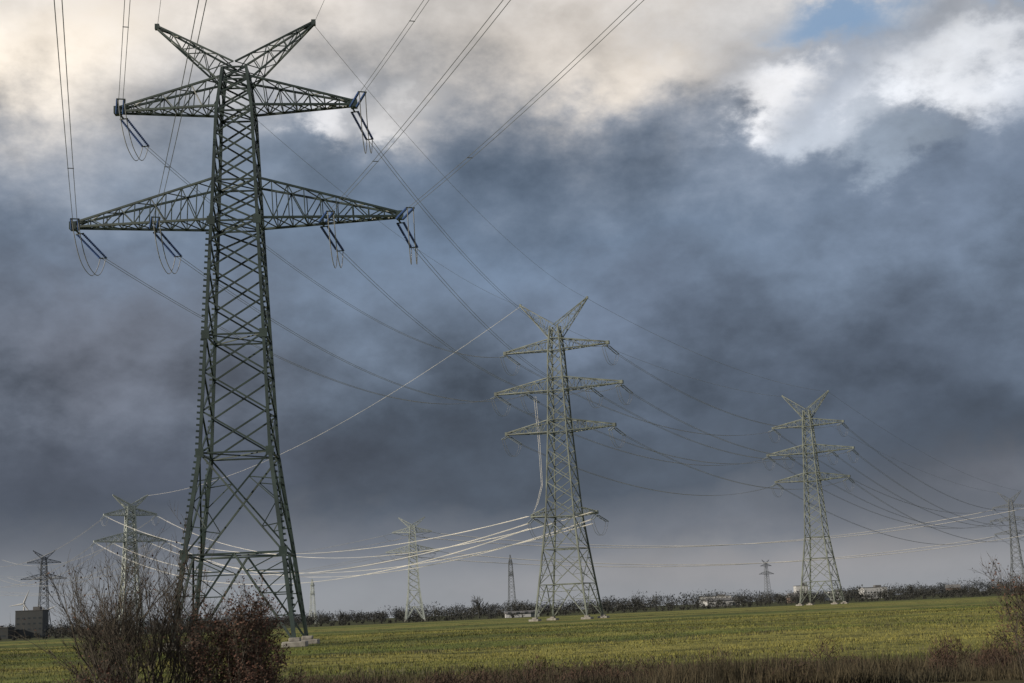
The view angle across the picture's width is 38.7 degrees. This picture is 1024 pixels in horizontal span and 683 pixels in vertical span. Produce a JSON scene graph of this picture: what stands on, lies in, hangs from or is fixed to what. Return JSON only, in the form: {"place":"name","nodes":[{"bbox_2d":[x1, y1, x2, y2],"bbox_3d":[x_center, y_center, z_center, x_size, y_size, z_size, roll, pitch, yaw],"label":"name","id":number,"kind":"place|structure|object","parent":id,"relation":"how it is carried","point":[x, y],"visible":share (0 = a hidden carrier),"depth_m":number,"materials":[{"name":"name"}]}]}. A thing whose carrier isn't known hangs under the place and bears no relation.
{"place":"outdoors","nodes":[
{"label":"outdoors","id":0,"kind":"place"},
{"bbox_2d":[0,590,1023,682],"bbox_3d":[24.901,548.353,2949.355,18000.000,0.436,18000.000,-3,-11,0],"label":"ground","id":1,"kind":"structure","parent":0,"point":[617,616],"depth_m":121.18,"materials":[{"name":"green plant"}]},
{"bbox_2d":[0,628,14,638],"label":"walls","id":2,"kind":"structure","parent":1,"relation":"on","point":[11,633],"depth_m":859.37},
{"bbox_2d":[12,591,28,609],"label":"wind turbine","id":3,"kind":"object","parent":1,"relation":"on","point":[24,605],"visible":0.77,"depth_m":2956.21,"materials":[{"name":"white metal"}]},
{"bbox_2d":[15,610,47,637],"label":"walls","id":4,"kind":"structure","parent":1,"relation":"on","point":[43,615],"depth_m":878.62,"materials":[{"name":"grey concrete"}]},
{"bbox_2d":[16,617,40,637],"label":"windows and door","id":5,"kind":"structure","parent":4,"relation":"attached to","point":[29,628],"depth_m":877.90,"materials":[{"name":"grey glass"}]},
{"bbox_2d":[22,606,41,610],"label":"roof","id":6,"kind":"structure","parent":4,"relation":"on","point":[37,608],"depth_m":884.82,"materials":[{"name":"grey concrete"}]},
{"bbox_2d":[21,550,66,635],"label":"electricity pylon","id":7,"kind":"object","parent":1,"relation":"on","point":[41,569],"visible":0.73,"depth_m":1088.15,"materials":[{"name":"metal"}]},
{"bbox_2d":[62,652,125,682],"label":"bare shrub","id":8,"kind":"object","parent":1,"relation":"on","point":[104,678],"visible":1,"depth_m":30.90,"materials":[{"name":"brown plant"}]},
{"bbox_2d":[41,564,160,682],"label":"bare shrub","id":9,"kind":"object","parent":1,"relation":"on","point":[93,637],"visible":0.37,"depth_m":32.80,"materials":[{"name":"brown plant"}]},
{"bbox_2d":[0,501,221,682],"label":"bare shrub","id":10,"kind":"object","parent":1,"relation":"on","point":[117,638],"visible":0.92,"depth_m":32.13,"materials":[{"name":"brown plant"}]},
{"bbox_2d":[91,494,169,633],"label":"electricity pylon","id":11,"kind":"object","parent":1,"relation":"on","point":[129,507],"visible":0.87,"depth_m":655.57,"materials":[{"name":"metal"}]},
{"bbox_2d":[3,520,159,586],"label":"overhead power line","id":12,"kind":"object","parent":11,"relation":"attached to","point":[69,561],"visible":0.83,"depth_m":752.00,"materials":[{"name":"grey metal"}]},
{"bbox_2d":[97,512,591,584],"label":"overhead power line","id":13,"kind":"object","parent":11,"relation":"attached to","point":[394,554],"visible":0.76,"depth_m":394.57,"materials":[{"name":"metal"}]},
{"bbox_2d":[89,542,245,682],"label":"bare shrub","id":14,"kind":"object","parent":1,"relation":"on","point":[179,663],"visible":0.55,"depth_m":32.91,"materials":[{"name":"brown plant"}]},
{"bbox_2d":[173,569,290,682],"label":"bare shrub","id":15,"kind":"object","parent":1,"relation":"on","point":[240,621],"visible":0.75,"depth_m":31.95,"materials":[{"name":"brown plant"}]},
{"bbox_2d":[69,19,417,650],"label":"electricity pylon","id":16,"kind":"object","parent":1,"relation":"on","point":[257,217],"visible":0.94,"depth_m":151.07,"materials":[{"name":"grey metal"}]},
{"bbox_2d":[54,0,643,218],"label":"overhead power line","id":17,"kind":"object","parent":16,"relation":"attached to","point":[360,91],"visible":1,"depth_m":107.44,"materials":[{"name":"metal"}]},
{"bbox_2d":[205,601,308,682],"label":"bare shrub","id":18,"kind":"object","parent":1,"relation":"on","point":[267,673],"visible":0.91,"depth_m":31.68,"materials":[{"name":"brown plant"}]},
{"bbox_2d":[309,579,318,623],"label":"electricity pylon","id":19,"kind":"object","parent":1,"relation":"on","point":[311,596],"visible":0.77,"depth_m":1183.09,"materials":[{"name":"metal"}]},
{"bbox_2d":[337,611,343,624],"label":"bare tree","id":20,"kind":"object","parent":1,"relation":"on","point":[340,616],"visible":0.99,"depth_m":747.05,"materials":[{"name":"brown plant"}]},
{"bbox_2d":[377,516,447,621],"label":"electricity pylon","id":21,"kind":"object","parent":1,"relation":"on","point":[410,532],"visible":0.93,"depth_m":771.83,"materials":[{"name":"metal"}]},
{"bbox_2d":[0,534,425,595],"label":"overhead power line","id":22,"kind":"object","parent":21,"relation":"attached to","point":[234,566],"visible":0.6,"depth_m":820.75,"materials":[{"name":"grey metal"}]},
{"bbox_2d":[398,510,1023,566],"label":"overhead power line","id":23,"kind":"object","parent":21,"relation":"attached to","point":[707,545],"visible":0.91,"depth_m":799.72,"materials":[{"name":"metal"}]},
{"bbox_2d":[471,595,488,617],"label":"bare tree","id":24,"kind":"object","parent":1,"relation":"on","point":[477,604],"visible":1,"depth_m":707.66,"materials":[{"name":"brown plant"}]},
{"bbox_2d":[0,589,1021,639],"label":"hedgerow","id":25,"kind":"object","parent":1,"relation":"on","point":[887,598],"visible":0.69,"depth_m":619.93,"materials":[{"name":"plant"}]},
{"bbox_2d":[507,555,516,610],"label":"electricity pylon","id":26,"kind":"object","parent":1,"relation":"on","point":[510,575],"visible":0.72,"depth_m":986.80,"materials":[{"name":"metal"}]},
{"bbox_2d":[3,583,1023,637],"bbox_3d":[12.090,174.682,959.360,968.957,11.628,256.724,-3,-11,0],"label":"distant tree line","id":27,"kind":"object","parent":1,"relation":"on","point":[641,605],"visible":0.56,"depth_m":899.79,"materials":[{"name":"plant"}]},
{"bbox_2d":[5,576,1023,630],"bbox_3d":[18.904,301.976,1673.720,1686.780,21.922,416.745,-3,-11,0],"label":"distant woodland","id":28,"kind":"object","parent":1,"relation":"on","point":[981,585],"visible":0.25,"depth_m":1607.83,"materials":[{"name":"brown plant"}]},
{"bbox_2d":[8,633,1023,682],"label":"bramble scrub","id":29,"kind":"object","parent":1,"relation":"on","point":[944,654],"visible":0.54,"depth_m":40.35,"materials":[{"name":"brown plant"}]},
{"bbox_2d":[504,610,539,617],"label":"farm shed","id":30,"kind":"structure","parent":1,"relation":"on","point":[530,613],"depth_m":605.54,"materials":[{"name":"white metal"}]},
{"bbox_2d":[508,611,534,616],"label":"windows and door","id":31,"kind":"structure","parent":30,"relation":"in","point":[526,612],"depth_m":605.59,"materials":[{"name":"grey glass"}]},
{"bbox_2d":[44,639,1023,682],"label":"dry weeds","id":32,"kind":"object","parent":1,"relation":"on","point":[853,672],"visible":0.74,"depth_m":36.96,"materials":[{"name":"brown plant"}]},
{"bbox_2d":[490,296,632,621],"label":"electricity pylon","id":33,"kind":"object","parent":1,"relation":"on","point":[550,342],"visible":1,"depth_m":341.28,"materials":[{"name":"grey metal"}]},
{"bbox_2d":[155,311,513,494],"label":"overhead power line","id":34,"kind":"object","parent":33,"relation":"attached to","point":[366,408],"visible":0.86,"depth_m":429.15,"materials":[{"name":"metal"}]},
{"bbox_2d":[103,28,617,403],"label":"overhead power line","id":35,"kind":"object","parent":33,"relation":"attached to","point":[386,296],"visible":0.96,"depth_m":202.95,"materials":[{"name":"grey metal"}]},
{"bbox_2d":[534,401,542,509],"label":"conductor down lead","id":36,"kind":"object","parent":33,"relation":"hanging from","point":[539,456],"visible":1,"depth_m":341.74,"materials":[{"name":"metal"}]},
{"bbox_2d":[510,301,846,495],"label":"overhead power line","id":37,"kind":"object","parent":33,"relation":"attached to","point":[677,434],"visible":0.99,"depth_m":405.97,"materials":[{"name":"grey metal"}]},
{"bbox_2d":[627,594,639,610],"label":"bare tree","id":38,"kind":"object","parent":1,"relation":"on","point":[633,600],"visible":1,"depth_m":825.83,"materials":[{"name":"brown plant"}]},
{"bbox_2d":[700,594,730,605],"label":"warehouse","id":39,"kind":"structure","parent":1,"relation":"on","point":[729,596],"depth_m":1212.58,"materials":[{"name":"grey metal"}]},
{"bbox_2d":[703,597,740,606],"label":"warehouse","id":40,"kind":"structure","parent":1,"relation":"on","point":[728,600],"depth_m":938.68,"materials":[{"name":"white metal"}]},
{"bbox_2d":[760,560,774,602],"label":"electricity pylon","id":41,"kind":"object","parent":1,"relation":"on","point":[766,576],"visible":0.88,"depth_m":1479.21,"materials":[{"name":"metal"}]},
{"bbox_2d":[785,593,805,602],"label":"brick farmhouse","id":42,"kind":"object","parent":1,"relation":"on","point":[788,594],"visible":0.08,"depth_m":942.57,"materials":[{"name":"brown brick"}]},
{"bbox_2d":[793,583,807,592],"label":"office block","id":43,"kind":"structure","parent":1,"relation":"on","point":[796,588],"depth_m":1215.08,"materials":[{"name":"white concrete"}]},
{"bbox_2d":[762,390,858,605],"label":"electricity pylon","id":44,"kind":"object","parent":1,"relation":"on","point":[813,452],"visible":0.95,"depth_m":516.15,"materials":[{"name":"grey metal"}]},
{"bbox_2d":[824,589,843,600],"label":"warehouse","id":45,"kind":"structure","parent":1,"relation":"on","point":[836,590],"depth_m":1223.76,"materials":[{"name":"grey metal"}]},
{"bbox_2d":[858,585,887,598],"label":"warehouse","id":46,"kind":"structure","parent":1,"relation":"on","point":[870,589],"depth_m":1213.15,"materials":[{"name":"white metal"}]},
{"bbox_2d":[945,584,960,590],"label":"brick farmhouse","id":47,"kind":"object","parent":1,"relation":"on","point":[953,586],"visible":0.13,"depth_m":1305.96,"materials":[{"name":"grey brick"}]},
{"bbox_2d":[968,551,1023,678],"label":"bare shrub","id":48,"kind":"object","parent":1,"relation":"on","point":[1018,588],"visible":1,"depth_m":31.99,"materials":[{"name":"brown plant"}]},
{"bbox_2d":[989,491,1023,589],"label":"electricity pylon","id":49,"kind":"object","parent":1,"relation":"on","point":[1014,520],"visible":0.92,"depth_m":841.77,"materials":[{"name":"metal"}]},
{"bbox_2d":[776,392,1023,544],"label":"overhead power line","id":50,"kind":"object","parent":49,"relation":"attached to","point":[905,500],"visible":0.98,"depth_m":626.21,"materials":[{"name":"grey metal"}]},
{"bbox_2d":[0,0,1023,630],"label":"sky","id":51,"kind":"structure","parent":0,"point":[822,195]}
]}

